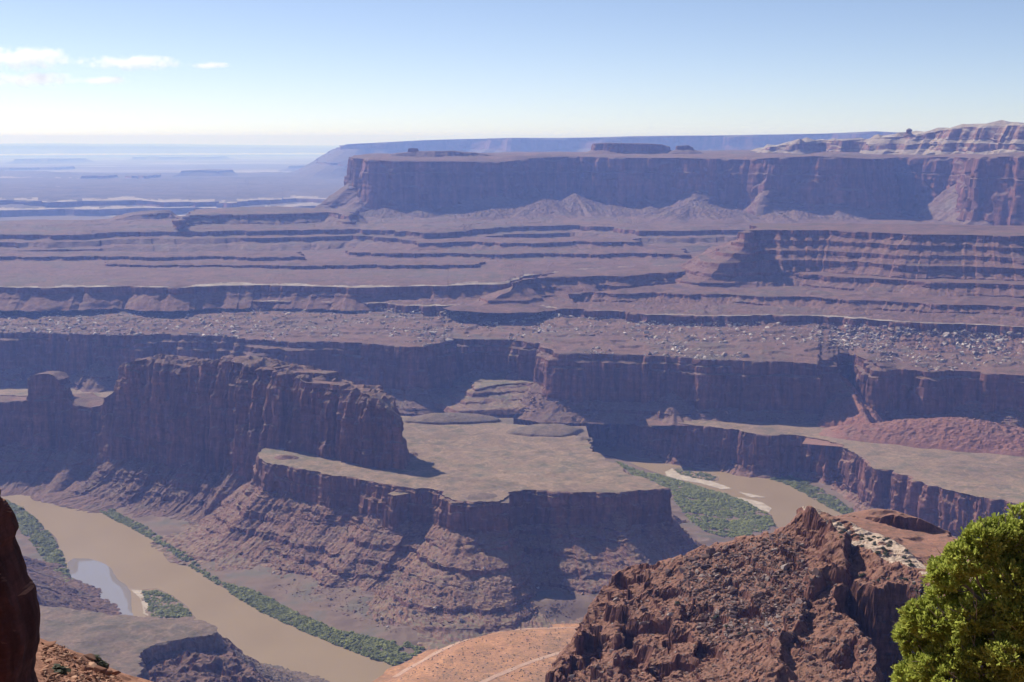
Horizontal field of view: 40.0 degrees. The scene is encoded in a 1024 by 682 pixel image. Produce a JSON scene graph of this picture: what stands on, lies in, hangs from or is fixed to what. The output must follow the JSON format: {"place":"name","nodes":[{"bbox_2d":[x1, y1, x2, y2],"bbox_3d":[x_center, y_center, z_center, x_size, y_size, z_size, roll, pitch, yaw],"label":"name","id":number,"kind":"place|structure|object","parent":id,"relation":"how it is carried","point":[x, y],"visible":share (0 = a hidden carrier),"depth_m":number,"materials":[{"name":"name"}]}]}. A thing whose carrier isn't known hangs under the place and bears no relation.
{"place":"outdoors","nodes":[
{"label":"outdoors","id":0,"kind":"place"},
{"bbox_2d":[23,556,121,614],"bbox_3d":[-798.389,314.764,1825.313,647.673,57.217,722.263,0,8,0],"label":"bank hill","id":1,"kind":"structure","parent":0,"point":[54,588],"depth_m":1823.71,"materials":[{"name":"red stone"}]},
{"bbox_2d":[34,638,152,681],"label":"rubble slope","id":2,"kind":"structure","parent":0,"point":[39,665],"depth_m":31.70,"materials":[{"name":"stone"}]},
{"bbox_2d":[43,641,55,646],"bbox_3d":[-10.977,7.218,33.368,0.358,0.161,0.287,5,13,40],"label":"rim stone","id":3,"kind":"object","parent":2,"relation":"on","point":[50,643],"visible":0.64,"depth_m":33.30,"materials":[{"name":"stone"}]},
{"bbox_2d":[52,664,70,674],"bbox_3d":[-9.583,6.947,29.764,0.444,0.198,0.482,8,11,42],"label":"grass tuft","id":4,"kind":"object","parent":2,"relation":"on","point":[62,669],"visible":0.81,"depth_m":29.73,"materials":[{"name":"green plant"}]},
{"bbox_2d":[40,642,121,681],"bbox_3d":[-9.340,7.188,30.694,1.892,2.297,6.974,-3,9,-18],"label":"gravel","id":5,"kind":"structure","parent":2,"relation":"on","point":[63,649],"depth_m":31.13,"materials":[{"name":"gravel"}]},
{"bbox_2d":[81,666,89,671],"bbox_3d":[-9.452,7.263,31.062,0.212,0.110,0.149,-6,22,17],"label":"rim stone","id":6,"kind":"object","parent":2,"relation":"on","point":[83,668],"visible":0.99,"depth_m":31.06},
{"bbox_2d":[84,653,95,659],"bbox_3d":[-10.217,7.663,34.022,0.391,0.194,0.256,15,11,-15],"label":"rim stone","id":7,"kind":"object","parent":2,"relation":"on","point":[90,656],"visible":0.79,"depth_m":33.94,"materials":[{"name":"stone"}]},
{"bbox_2d":[89,662,96,667],"bbox_3d":[-9.915,7.681,33.272,0.200,0.151,0.305,-13,12,-23],"label":"rim stone","id":8,"kind":"object","parent":2,"relation":"on","point":[93,664],"visible":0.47,"depth_m":33.22,"materials":[{"name":"stone"}]},
{"bbox_2d":[90,654,101,662],"bbox_3d":[-10.168,7.706,34.070,0.459,0.193,0.516,0,8,0],"label":"grass tuft","id":9,"kind":"object","parent":2,"relation":"on","point":[97,658],"visible":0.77,"depth_m":34.07,"materials":[{"name":"green plant"}]},
{"bbox_2d":[93,665,106,674],"bbox_3d":[-9.287,7.453,31.678,0.308,0.174,0.253,12,32,20],"label":"rim stone","id":10,"kind":"object","parent":2,"relation":"on","point":[98,668],"visible":0.69,"depth_m":31.65,"materials":[{"name":"stone"}]},
{"bbox_2d":[97,660,108,667],"bbox_3d":[-9.997,7.829,34.056,0.467,0.210,0.486,0,8,0],"label":"grass tuft","id":11,"kind":"object","parent":2,"relation":"on","point":[102,663],"visible":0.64,"depth_m":33.98,"materials":[{"name":"green plant"}]},
{"bbox_2d":[67,558,133,615],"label":"slack water","id":12,"kind":"structure","parent":0,"point":[101,575],"depth_m":1923.65,"materials":[{"name":"grey liquid"}]},
{"bbox_2d":[139,588,195,618],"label":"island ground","id":13,"kind":"structure","parent":0,"point":[173,603],"depth_m":1826.38,"materials":[{"name":"sand"}]},
{"bbox_2d":[131,590,147,615],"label":"sandbar","id":14,"kind":"structure","parent":13,"relation":"on","point":[140,596],"depth_m":1851.52,"materials":[{"name":"sand"}]},
{"bbox_2d":[141,590,191,617],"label":"island thicket","id":15,"kind":"object","parent":13,"relation":"on","point":[179,610],"visible":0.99,"depth_m":1811.73,"materials":[{"name":"green plant"}]},
{"bbox_2d":[0,143,339,153],"bbox_3d":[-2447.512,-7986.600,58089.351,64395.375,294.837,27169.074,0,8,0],"label":"distant plateau","id":16,"kind":"structure","parent":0,"point":[35,148],"depth_m":50205.98,"materials":[{"name":"stone"}]},
{"bbox_2d":[0,248,703,311],"bbox_3d":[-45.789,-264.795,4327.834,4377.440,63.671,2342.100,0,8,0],"label":"red plain","id":17,"kind":"structure","parent":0,"point":[39,286],"depth_m":3319.95,"materials":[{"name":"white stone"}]},
{"bbox_2d":[0,250,306,260],"bbox_3d":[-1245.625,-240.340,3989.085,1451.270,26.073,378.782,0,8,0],"label":"plain ledge","id":18,"kind":"object","parent":17,"relation":"on","point":[129,255],"visible":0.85,"depth_m":3906.14,"materials":[{"name":"stone"}]},
{"bbox_2d":[104,260,485,269],"bbox_3d":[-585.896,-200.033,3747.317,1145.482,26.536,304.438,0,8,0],"label":"plain ledge","id":19,"kind":"object","parent":17,"relation":"on","point":[353,264],"visible":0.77,"depth_m":3697.11,"materials":[{"name":"stone"}]},
{"bbox_2d":[339,247,693,259],"bbox_3d":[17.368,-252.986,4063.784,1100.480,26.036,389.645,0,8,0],"label":"plain ledge","id":20,"kind":"object","parent":17,"relation":"on","point":[611,253],"visible":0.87,"depth_m":3978.36,"materials":[{"name":"stone"}]},
{"bbox_2d":[1,445,847,681],"bbox_3d":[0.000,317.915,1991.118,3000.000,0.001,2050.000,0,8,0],"label":"river water","id":21,"kind":"structure","parent":0,"point":[132,559],"depth_m":1950.25,"materials":[{"name":"liquid"}]},
{"bbox_2d":[740,492,765,497],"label":"sandbar","id":22,"kind":"structure","parent":21,"relation":"on","point":[749,495],"depth_m":2379.26,"materials":[{"name":"sand"}]},
{"bbox_2d":[0,155,854,664],"bbox_3d":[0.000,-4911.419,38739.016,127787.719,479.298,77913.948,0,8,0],"label":"ground","id":23,"kind":"structure","parent":0,"point":[264,581],"depth_m":2064.94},
{"bbox_2d":[0,166,75,170],"bbox_3d":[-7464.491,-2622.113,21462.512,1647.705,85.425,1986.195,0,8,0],"label":"distant mesa","id":24,"kind":"structure","parent":23,"relation":"on","point":[37,168],"depth_m":21215.31,"materials":[{"name":"stone"}]},
{"bbox_2d":[5,499,72,581],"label":"riverside thicket","id":25,"kind":"object","parent":23,"relation":"on","point":[51,552],"visible":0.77,"depth_m":2110.67,"materials":[{"name":"green plant"}]},
{"bbox_2d":[2,158,93,163],"bbox_3d":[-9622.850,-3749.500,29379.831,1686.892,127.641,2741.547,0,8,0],"label":"distant mesa","id":26,"kind":"structure","parent":23,"relation":"on","point":[48,160],"depth_m":28731.54,"materials":[{"name":"stone"}]},
{"bbox_2d":[0,393,103,499],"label":"saddle wall","id":27,"kind":"structure","parent":23,"relation":"on","point":[45,451],"depth_m":2455.55,"materials":[{"name":"red stone"}]},
{"bbox_2d":[26,371,72,413],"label":"rock tower","id":28,"kind":"structure","parent":27,"relation":"on","point":[54,386],"depth_m":2476.16,"materials":[{"name":"red stone"}]},
{"bbox_2d":[80,174,119,178],"bbox_3d":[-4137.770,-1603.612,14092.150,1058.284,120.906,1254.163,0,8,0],"label":"distant mesa","id":29,"kind":"structure","parent":23,"relation":"on","point":[106,176],"depth_m":13934.59,"materials":[{"name":"stone"}]},
{"bbox_2d":[124,174,160,178],"bbox_3d":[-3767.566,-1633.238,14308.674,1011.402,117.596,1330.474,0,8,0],"label":"distant mesa","id":30,"kind":"structure","parent":23,"relation":"on","point":[143,176],"depth_m":14188.15,"materials":[{"name":"stone"}]},
{"bbox_2d":[0,170,288,178],"bbox_3d":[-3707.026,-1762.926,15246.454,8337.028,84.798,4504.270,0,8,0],"label":"canyon rim","id":31,"kind":"object","parent":23,"relation":"on","point":[23,174],"visible":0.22,"depth_m":15511.86,"materials":[{"name":"white stone"}]},
{"bbox_2d":[72,462,231,522],"bbox_3d":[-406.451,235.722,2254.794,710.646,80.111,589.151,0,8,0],"label":"fin scree","id":32,"kind":"structure","parent":23,"relation":"on","point":[141,471],"depth_m":2296.76,"materials":[{"name":"stone"}]},
{"bbox_2d":[99,507,220,584],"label":"riverside thicket","id":33,"kind":"object","parent":23,"relation":"on","point":[112,513],"visible":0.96,"depth_m":2121.60,"materials":[{"name":"green plant"}]},
{"bbox_2d":[0,202,320,216],"bbox_3d":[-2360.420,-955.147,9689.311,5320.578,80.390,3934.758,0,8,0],"label":"canyon rim","id":34,"kind":"object","parent":23,"relation":"on","point":[14,210],"visible":0.12,"depth_m":8286.48,"materials":[{"name":"white stone"}]},
{"bbox_2d":[0,183,343,214],"bbox_3d":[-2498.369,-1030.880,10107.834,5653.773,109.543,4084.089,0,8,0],"label":"canyon rim","id":35,"kind":"object","parent":23,"relation":"on","point":[217,196],"visible":0.52,"depth_m":9396.03,"materials":[{"name":"white stone"}]},
{"bbox_2d":[0,176,343,185],"bbox_3d":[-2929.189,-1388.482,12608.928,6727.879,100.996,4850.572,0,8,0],"label":"canyon rim","id":36,"kind":"object","parent":23,"relation":"on","point":[225,181],"visible":0.2,"depth_m":12716.99,"materials":[{"name":"white stone"}]},
{"bbox_2d":[129,156,231,159],"bbox_3d":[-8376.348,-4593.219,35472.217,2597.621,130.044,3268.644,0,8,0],"label":"distant mesa","id":37,"kind":"structure","parent":23,"relation":"on","point":[179,158],"depth_m":34770.31,"materials":[{"name":"stone"}]},
{"bbox_2d":[39,605,329,681],"bbox_3d":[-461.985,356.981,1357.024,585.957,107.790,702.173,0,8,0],"label":"grey bench","id":38,"kind":"object","parent":23,"relation":"on","point":[131,645],"visible":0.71,"depth_m":1427.27,"materials":[{"name":"stone"}]},
{"bbox_2d":[173,169,239,175],"bbox_3d":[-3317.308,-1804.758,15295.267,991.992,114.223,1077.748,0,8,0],"label":"distant mesa","id":39,"kind":"structure","parent":23,"relation":"on","point":[213,172],"depth_m":15035.53,"materials":[{"name":"stone"}]},
{"bbox_2d":[146,634,286,681],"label":"red ledge","id":40,"kind":"object","parent":23,"relation":"on","point":[224,664],"visible":0.52,"depth_m":1374.83,"materials":[{"name":"stone"}]},
{"bbox_2d":[29,353,410,523],"bbox_3d":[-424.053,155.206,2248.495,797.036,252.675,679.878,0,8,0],"label":"rock fin","id":41,"kind":"object","parent":23,"relation":"on","point":[226,417],"visible":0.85,"depth_m":2257.96,"materials":[{"name":"red stone"}]},
{"bbox_2d":[276,165,305,170],"bbox_3d":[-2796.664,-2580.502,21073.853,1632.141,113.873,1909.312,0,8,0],"label":"distant mesa","id":42,"kind":"structure","parent":23,"relation":"on","point":[294,168],"depth_m":20407.49,"materials":[{"name":"stone"}]},
{"bbox_2d":[221,581,424,665],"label":"riverside thicket","id":43,"kind":"object","parent":23,"relation":"on","point":[265,604],"visible":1,"depth_m":1708.56,"materials":[{"name":"green plant"}]},
{"bbox_2d":[150,412,701,650],"bbox_3d":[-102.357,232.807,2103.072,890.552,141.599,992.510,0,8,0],"label":"peninsula","id":44,"kind":"object","parent":23,"relation":"on","point":[470,475],"visible":0.94,"depth_m":1918.60},
{"bbox_2d":[274,454,298,459],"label":"rubble heap","id":45,"kind":"object","parent":44,"relation":"on","point":[282,457],"visible":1,"depth_m":2096.30,"materials":[{"name":"stone"}]},
{"bbox_2d":[409,451,417,456],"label":"rubble heap","id":46,"kind":"object","parent":44,"relation":"on","point":[411,453],"visible":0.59,"depth_m":2119.46,"materials":[{"name":"stone"}]},
{"bbox_2d":[180,478,703,638],"bbox_3d":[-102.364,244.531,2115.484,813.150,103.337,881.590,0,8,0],"label":"peninsula scree","id":47,"kind":"structure","parent":44,"relation":"on","point":[389,570],"depth_m":1889.66,"materials":[{"name":"stone"}]},
{"bbox_2d":[275,560,577,631],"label":"foot rubble","id":48,"kind":"object","parent":23,"relation":"on","point":[429,587],"visible":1,"depth_m":1776.12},
{"bbox_2d":[0,308,1023,429],"bbox_3d":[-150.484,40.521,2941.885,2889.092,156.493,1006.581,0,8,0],"label":"shadowed wall","id":49,"kind":"structure","parent":23,"relation":"on","point":[796,382],"depth_m":2808.22,"materials":[{"name":"red stone"}]},
{"bbox_2d":[433,377,533,414],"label":"alcove ledges","id":50,"kind":"object","parent":49,"relation":"on","point":[489,396],"visible":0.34,"depth_m":2783.50,"materials":[{"name":"stone"}]},
{"bbox_2d":[0,308,1023,370],"bbox_3d":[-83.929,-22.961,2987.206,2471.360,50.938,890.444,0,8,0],"label":"boulders","id":51,"kind":"object","parent":49,"relation":"on","point":[703,355],"visible":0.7,"depth_m":2968.05,"materials":[{"name":"stone"}]},
{"bbox_2d":[0,387,1023,538],"bbox_3d":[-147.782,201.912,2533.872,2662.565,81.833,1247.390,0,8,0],"label":"river bench","id":52,"kind":"object","parent":23,"relation":"on","point":[950,491],"visible":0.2,"depth_m":2401.63,"materials":[{"name":"stone"}]},
{"bbox_2d":[0,380,27,388],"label":"debris cone","id":53,"kind":"object","parent":52,"relation":"on","point":[22,384],"visible":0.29,"depth_m":2973.80,"materials":[{"name":"red stone"}]},
{"bbox_2d":[645,414,692,425],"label":"debris cone","id":54,"kind":"object","parent":52,"relation":"on","point":[655,420],"visible":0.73,"depth_m":2625.40,"materials":[{"name":"red stone"}]},
{"bbox_2d":[802,417,1023,456],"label":"debris bank","id":55,"kind":"structure","parent":52,"relation":"on","point":[964,434],"depth_m":2421.98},
{"bbox_2d":[816,375,887,427],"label":"rubble fan","id":56,"kind":"object","parent":55,"relation":"on","point":[853,409],"visible":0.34,"depth_m":2589.38},
{"bbox_2d":[1,364,1023,425],"bbox_3d":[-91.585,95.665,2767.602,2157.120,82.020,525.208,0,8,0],"label":"wall scree","id":57,"kind":"object","parent":23,"relation":"on","point":[719,410],"depth_m":2708.36,"materials":[{"name":"stone"}]},
{"bbox_2d":[616,461,775,537],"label":"bend thicket","id":58,"kind":"object","parent":23,"relation":"on","point":[692,491],"visible":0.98,"depth_m":2271.63,"materials":[{"name":"green plant"}]},
{"bbox_2d":[594,439,866,508],"bbox_3d":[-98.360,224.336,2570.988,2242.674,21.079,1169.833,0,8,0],"label":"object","id":59,"kind":"structure","parent":23,"relation":"on","point":[725,468],"depth_m":2552.77,"materials":[{"name":"stone"}]},
{"bbox_2d":[737,497,771,511],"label":"sandbar","id":60,"kind":"structure","parent":23,"relation":"on","point":[761,506],"depth_m":2319.94,"materials":[{"name":"sand"}]},
{"bbox_2d":[770,475,853,514],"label":"riverside thicket","id":61,"kind":"object","parent":23,"relation":"on","point":[803,486],"visible":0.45,"depth_m":2391.91,"materials":[{"name":"green plant"}]},
{"bbox_2d":[373,623,578,681],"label":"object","id":62,"kind":"structure","parent":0,"point":[493,659],"depth_m":1603.06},
{"bbox_2d":[401,628,567,680],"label":"scrub","id":63,"kind":"object","parent":62,"relation":"on","point":[501,656],"visible":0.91,"depth_m":1607.69,"materials":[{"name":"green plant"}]},
{"bbox_2d":[0,216,964,251],"bbox_3d":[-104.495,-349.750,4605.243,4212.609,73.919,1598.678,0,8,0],"label":"layered bench","id":64,"kind":"object","parent":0,"point":[161,235],"visible":0.57,"depth_m":4393.02,"materials":[{"name":"stone"}]},
{"bbox_2d":[110,210,177,219],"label":"butte","id":65,"kind":"object","parent":64,"relation":"on","point":[158,214],"visible":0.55,"depth_m":4981.48,"materials":[{"name":"stone"}]},
{"bbox_2d":[169,206,368,229],"bbox_3d":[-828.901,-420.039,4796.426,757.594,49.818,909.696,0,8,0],"label":"bench","id":66,"kind":"object","parent":64,"relation":"on","point":[274,215],"visible":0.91,"depth_m":4712.36,"materials":[{"name":"stone"}]},
{"bbox_2d":[359,208,408,218],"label":"debris cone","id":67,"kind":"object","parent":64,"relation":"on","point":[382,213],"visible":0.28,"depth_m":5121.96,"materials":[{"name":"stone"}]},
{"bbox_2d":[403,208,442,217],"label":"debris cone","id":68,"kind":"object","parent":64,"relation":"on","point":[424,213],"visible":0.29,"depth_m":5111.91,"materials":[{"name":"stone"}]},
{"bbox_2d":[439,205,556,220],"bbox_3d":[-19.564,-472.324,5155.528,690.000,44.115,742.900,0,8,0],"label":"debris cone","id":69,"kind":"object","parent":64,"relation":"on","point":[495,213],"visible":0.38,"depth_m":5099.48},
{"bbox_2d":[394,236,657,250],"bbox_3d":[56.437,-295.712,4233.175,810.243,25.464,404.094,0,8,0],"label":"plain ledge","id":70,"kind":"object","parent":64,"relation":"on","point":[511,243],"visible":0.94,"depth_m":4155.57,"materials":[{"name":"stone"}]},
{"bbox_2d":[511,196,576,218],"bbox_3d":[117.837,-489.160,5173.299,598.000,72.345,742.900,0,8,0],"label":"debris cone","id":71,"kind":"object","parent":64,"relation":"on","point":[542,207],"visible":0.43,"depth_m":5132.63,"materials":[{"name":"stone"}]},
{"bbox_2d":[558,193,605,216],"bbox_3d":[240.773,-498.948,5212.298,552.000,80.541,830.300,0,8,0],"label":"debris cone","id":72,"kind":"object","parent":64,"relation":"on","point":[578,205],"visible":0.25,"depth_m":5247.07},
{"bbox_2d":[595,205,640,218],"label":"debris cone","id":73,"kind":"object","parent":64,"relation":"on","point":[615,211],"visible":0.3,"depth_m":5187.27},
{"bbox_2d":[315,143,1023,225],"bbox_3d":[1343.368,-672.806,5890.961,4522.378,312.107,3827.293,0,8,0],"label":"great mesa","id":74,"kind":"structure","parent":64,"relation":"on","point":[975,189],"depth_m":5271.35,"materials":[{"name":"stone"}]},
{"bbox_2d":[637,206,658,215],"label":"debris cone","id":75,"kind":"object","parent":74,"relation":"on","point":[649,209],"visible":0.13,"depth_m":5204.64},
{"bbox_2d":[831,216,871,221],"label":"debris cone","id":76,"kind":"object","parent":74,"relation":"on","point":[853,218],"visible":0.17,"depth_m":4896.38,"materials":[{"name":"stone"}]},
{"bbox_2d":[751,120,1023,154],"bbox_3d":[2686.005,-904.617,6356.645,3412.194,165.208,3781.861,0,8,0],"label":"plateau","id":77,"kind":"structure","parent":74,"relation":"on","point":[1000,136],"depth_m":5463.91,"materials":[{"name":"stone"}]},
{"bbox_2d":[903,128,915,136],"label":"rock spire","id":78,"kind":"object","parent":77,"relation":"on","point":[908,133],"visible":1,"depth_m":5421.25,"materials":[{"name":"stone"}]},
{"bbox_2d":[633,199,749,221],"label":"debris cone","id":79,"kind":"object","parent":64,"relation":"on","point":[690,209],"visible":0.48,"depth_m":5031.59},
{"bbox_2d":[735,209,765,222],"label":"debris cone","id":80,"kind":"object","parent":64,"relation":"on","point":[749,219],"visible":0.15,"depth_m":4959.45,"materials":[{"name":"stone"}]},
{"bbox_2d":[749,211,798,223],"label":"debris cone","id":81,"kind":"object","parent":64,"relation":"on","point":[776,217],"visible":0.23,"depth_m":4902.96,"materials":[{"name":"stone"}]},
{"bbox_2d":[783,209,832,220],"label":"debris cone","id":82,"kind":"object","parent":64,"relation":"on","point":[799,215],"visible":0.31,"depth_m":4958.34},
{"bbox_2d":[393,627,575,676],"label":"dirt road","id":83,"kind":"structure","parent":0,"point":[419,662],"depth_m":1638.18,"materials":[{"name":"soil"}]},
{"bbox_2d":[0,0,1023,154],"label":"sky","id":84,"kind":"structure","parent":0,"point":[218,72],"materials":[{"name":"blue"}]},
{"bbox_2d":[480,651,560,681],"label":"dirt track","id":85,"kind":"structure","parent":0,"point":[515,668],"depth_m":1574.28,"materials":[{"name":"soil"}]},
{"bbox_2d":[284,131,898,178],"bbox_3d":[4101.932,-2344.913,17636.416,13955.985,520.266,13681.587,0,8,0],"label":"blue plateau","id":86,"kind":"structure","parent":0,"point":[332,164],"depth_m":13496.57,"materials":[{"name":"stone"}]},
{"bbox_2d":[178,297,1023,356],"bbox_3d":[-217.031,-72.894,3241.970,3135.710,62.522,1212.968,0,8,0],"label":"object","id":87,"kind":"structure","parent":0,"point":[649,310],"depth_m":2990.64,"materials":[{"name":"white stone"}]},
{"bbox_2d":[225,306,1023,353],"bbox_3d":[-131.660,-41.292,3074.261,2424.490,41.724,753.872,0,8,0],"label":"boulder field","id":88,"kind":"structure","parent":87,"relation":"on","point":[861,329],"depth_m":2878.51,"materials":[{"name":"stone"}]},
{"bbox_2d":[565,283,1023,316],"bbox_3d":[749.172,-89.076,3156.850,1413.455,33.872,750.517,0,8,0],"label":"lowest tier","id":89,"kind":"object","parent":87,"relation":"on","point":[819,298],"visible":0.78,"depth_m":3152.36,"materials":[{"name":"stone"}]},
{"bbox_2d":[669,466,717,480],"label":"sandbar ground","id":90,"kind":"structure","parent":0,"point":[694,468],"depth_m":2547.39,"materials":[{"name":"sand"}]},
{"bbox_2d":[674,467,715,479],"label":"sandbar thicket","id":91,"kind":"object","parent":90,"relation":"on","point":[698,473],"visible":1,"depth_m":2521.14,"materials":[{"name":"green plant"}]},
{"bbox_2d":[665,468,731,488],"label":"sandbar","id":92,"kind":"structure","parent":90,"relation":"on","point":[671,472],"depth_m":2489.09,"materials":[{"name":"sand"}]},
{"bbox_2d":[545,505,1001,681],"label":"butte","id":93,"kind":"object","parent":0,"point":[844,560],"visible":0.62,"depth_m":496.91,"materials":[{"name":"stone"}]},
{"bbox_2d":[665,569,670,574],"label":"boulder","id":94,"kind":"object","parent":93,"relation":"on","point":[667,571],"visible":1,"depth_m":558.17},
{"bbox_2d":[679,567,686,572],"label":"boulder","id":95,"kind":"object","parent":93,"relation":"on","point":[682,569],"visible":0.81,"depth_m":553.73,"materials":[{"name":"stone"}]},
{"bbox_2d":[694,618,706,622],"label":"boulder","id":96,"kind":"object","parent":93,"relation":"on","point":[700,620],"visible":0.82,"depth_m":512.75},
{"bbox_2d":[701,554,709,558],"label":"boulder","id":97,"kind":"object","parent":93,"relation":"on","point":[704,556],"visible":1,"depth_m":555.79,"materials":[{"name":"stone"}]},
{"bbox_2d":[706,548,715,553],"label":"boulder","id":98,"kind":"object","parent":93,"relation":"on","point":[710,550],"visible":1,"depth_m":556.50,"materials":[{"name":"stone"}]},
{"bbox_2d":[730,590,738,594],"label":"boulder","id":99,"kind":"object","parent":93,"relation":"on","point":[732,592],"visible":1,"depth_m":515.37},
{"bbox_2d":[569,532,922,681],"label":"rubble","id":100,"kind":"object","parent":93,"relation":"on","point":[778,612],"visible":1,"depth_m":502.64,"materials":[{"name":"stone"}]},
{"bbox_2d":[753,592,764,597],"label":"boulder","id":101,"kind":"object","parent":93,"relation":"on","point":[758,595],"visible":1,"depth_m":500.08,"materials":[{"name":"stone"}]},
{"bbox_2d":[779,563,789,569],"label":"boulder","id":102,"kind":"object","parent":93,"relation":"on","point":[785,566],"visible":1,"depth_m":510.27,"materials":[{"name":"stone"}]},
{"bbox_2d":[795,598,802,604],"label":"boulder","id":103,"kind":"object","parent":93,"relation":"on","point":[799,601],"visible":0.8,"depth_m":476.02,"materials":[{"name":"stone"}]},
{"bbox_2d":[812,568,819,574],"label":"boulder","id":104,"kind":"object","parent":93,"relation":"on","point":[815,571],"visible":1,"depth_m":484.13,"materials":[{"name":"stone"}]},
{"bbox_2d":[672,223,1023,291],"bbox_3d":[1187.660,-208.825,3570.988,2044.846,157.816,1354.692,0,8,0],"label":"stepped mesa","id":105,"kind":"structure","parent":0,"point":[761,255],"depth_m":3406.37,"materials":[{"name":"stone"}]},
{"bbox_2d":[442,265,1023,312],"bbox_3d":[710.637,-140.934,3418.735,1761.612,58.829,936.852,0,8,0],"label":"tier","id":106,"kind":"object","parent":105,"relation":"on","point":[528,295],"visible":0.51,"depth_m":3276.96,"materials":[{"name":"stone"}]},
{"bbox_2d":[835,508,968,563],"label":"red shelf","id":107,"kind":"object","parent":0,"point":[923,540],"visible":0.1,"depth_m":693.61,"materials":[{"name":"stone"}]},
{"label":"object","id":108,"kind":"structure","parent":0,"visible":0},
{"bbox_2d":[0,490,40,681],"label":"rock pillar","id":109,"kind":"object","parent":108,"relation":"on","point":[20,614],"visible":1,"depth_m":17.33,"materials":[{"name":"stone"}]},
{"bbox_2d":[889,502,1023,681],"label":"juniper tree","id":110,"kind":"object","parent":108,"relation":"on","point":[950,647],"visible":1,"depth_m":11.65,"materials":[{"name":"green plant"}]}
]}

